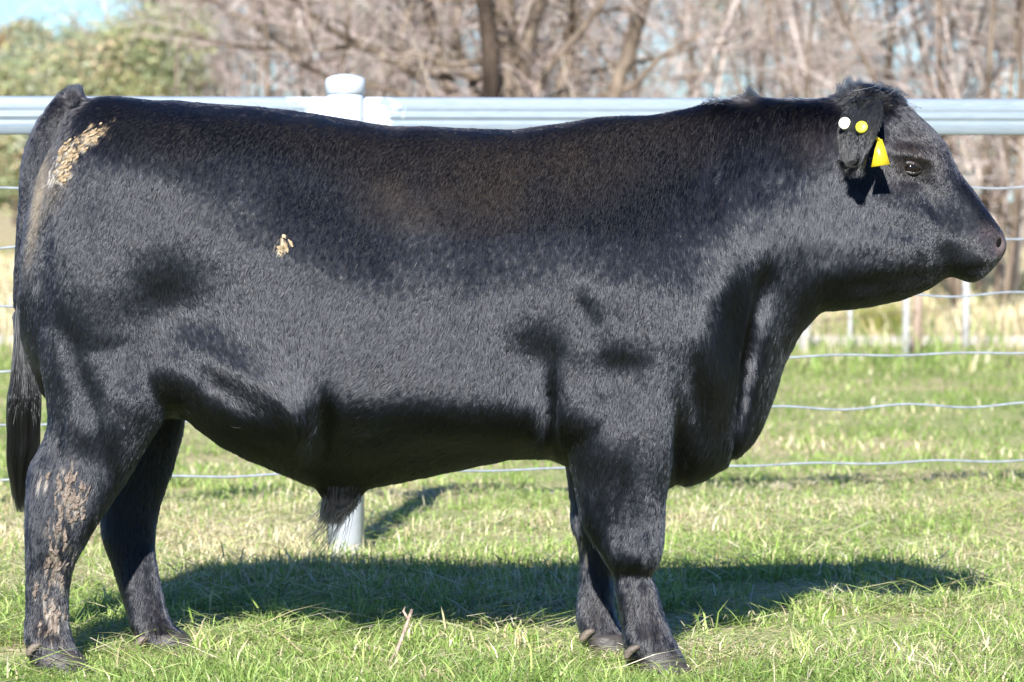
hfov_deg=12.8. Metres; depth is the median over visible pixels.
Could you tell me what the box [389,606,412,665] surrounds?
stick
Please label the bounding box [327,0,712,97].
bare sapling
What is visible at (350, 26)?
bare tree
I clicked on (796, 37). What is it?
bare sapling
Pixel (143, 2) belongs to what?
leafy tree
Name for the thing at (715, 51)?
bare sapling
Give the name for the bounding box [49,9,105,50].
leafy tree
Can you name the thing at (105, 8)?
bare sapling
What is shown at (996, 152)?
tree
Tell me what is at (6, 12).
sky
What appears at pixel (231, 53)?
bare sapling
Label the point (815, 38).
bare sapling
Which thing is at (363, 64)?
bare sapling
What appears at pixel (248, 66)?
bare sapling
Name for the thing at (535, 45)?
bare sapling
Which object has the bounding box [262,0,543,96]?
bare sapling
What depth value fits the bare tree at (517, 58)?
32.84 m
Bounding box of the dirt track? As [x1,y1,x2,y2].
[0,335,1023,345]
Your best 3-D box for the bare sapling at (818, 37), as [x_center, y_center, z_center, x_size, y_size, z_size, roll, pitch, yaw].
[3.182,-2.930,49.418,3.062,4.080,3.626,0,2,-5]
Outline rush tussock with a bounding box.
[830,299,912,333]
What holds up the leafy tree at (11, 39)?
on the ground at (8, 238)
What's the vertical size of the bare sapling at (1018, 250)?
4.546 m
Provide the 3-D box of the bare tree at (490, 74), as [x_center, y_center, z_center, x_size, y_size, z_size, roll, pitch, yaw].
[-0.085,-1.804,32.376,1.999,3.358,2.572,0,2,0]
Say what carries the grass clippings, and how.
on the ground at (8, 238)
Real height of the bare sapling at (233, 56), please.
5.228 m
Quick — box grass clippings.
[0,479,1023,681]
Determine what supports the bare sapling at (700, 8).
on the ground at (8, 238)
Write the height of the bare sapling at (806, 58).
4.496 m
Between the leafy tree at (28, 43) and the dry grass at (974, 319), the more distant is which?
the leafy tree at (28, 43)
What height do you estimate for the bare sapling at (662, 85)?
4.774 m
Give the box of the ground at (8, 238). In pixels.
[0,202,1023,681]
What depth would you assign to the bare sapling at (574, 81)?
56.61 m
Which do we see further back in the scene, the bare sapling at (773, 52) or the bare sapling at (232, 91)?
the bare sapling at (773, 52)
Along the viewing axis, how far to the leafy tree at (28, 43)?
61.70 m
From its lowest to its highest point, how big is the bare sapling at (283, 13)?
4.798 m
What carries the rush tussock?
on the ground at (8, 238)
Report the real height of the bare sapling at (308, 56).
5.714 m
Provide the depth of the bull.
10.77 m
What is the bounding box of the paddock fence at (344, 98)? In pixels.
[0,74,1023,555]
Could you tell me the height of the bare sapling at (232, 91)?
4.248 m
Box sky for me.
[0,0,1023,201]
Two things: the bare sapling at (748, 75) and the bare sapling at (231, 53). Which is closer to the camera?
the bare sapling at (748, 75)
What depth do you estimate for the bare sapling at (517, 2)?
48.57 m
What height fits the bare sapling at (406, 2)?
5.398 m
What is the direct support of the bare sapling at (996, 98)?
on the ground at (8, 238)
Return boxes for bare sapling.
[2,0,306,96]
[50,0,375,96]
[67,3,287,95]
[102,0,369,96]
[133,0,398,96]
[151,0,481,96]
[189,0,446,96]
[255,0,600,96]
[260,0,724,96]
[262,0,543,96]
[276,0,694,97]
[321,0,651,96]
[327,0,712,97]
[437,0,724,97]
[452,0,717,97]
[454,0,829,97]
[470,0,828,97]
[591,0,896,97]
[648,0,993,184]
[654,0,911,97]
[665,0,925,97]
[667,0,1023,309]
[694,0,1023,179]
[730,0,1023,294]
[733,0,1016,225]
[813,0,1023,303]
[959,6,1016,206]
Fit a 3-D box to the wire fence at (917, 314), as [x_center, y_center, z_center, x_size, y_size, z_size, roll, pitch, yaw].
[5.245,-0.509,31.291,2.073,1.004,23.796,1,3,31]
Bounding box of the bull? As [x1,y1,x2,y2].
[6,74,1006,673]
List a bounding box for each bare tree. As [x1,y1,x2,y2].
[73,0,876,97]
[365,0,636,96]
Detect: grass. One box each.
[0,242,1023,375]
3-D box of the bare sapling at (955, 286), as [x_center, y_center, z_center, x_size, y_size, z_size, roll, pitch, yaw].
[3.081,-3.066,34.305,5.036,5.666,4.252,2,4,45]
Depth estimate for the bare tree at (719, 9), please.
73.79 m
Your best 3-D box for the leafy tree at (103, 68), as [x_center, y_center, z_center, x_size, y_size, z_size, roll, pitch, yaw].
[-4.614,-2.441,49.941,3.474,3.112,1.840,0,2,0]
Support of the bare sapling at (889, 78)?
on the ground at (8, 238)
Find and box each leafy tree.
[0,0,233,220]
[0,9,54,225]
[0,12,80,94]
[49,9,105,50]
[115,0,217,33]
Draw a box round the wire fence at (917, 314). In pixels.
[798,215,1023,358]
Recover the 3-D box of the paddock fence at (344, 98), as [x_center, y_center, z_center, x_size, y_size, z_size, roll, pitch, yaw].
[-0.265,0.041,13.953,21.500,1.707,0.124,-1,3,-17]

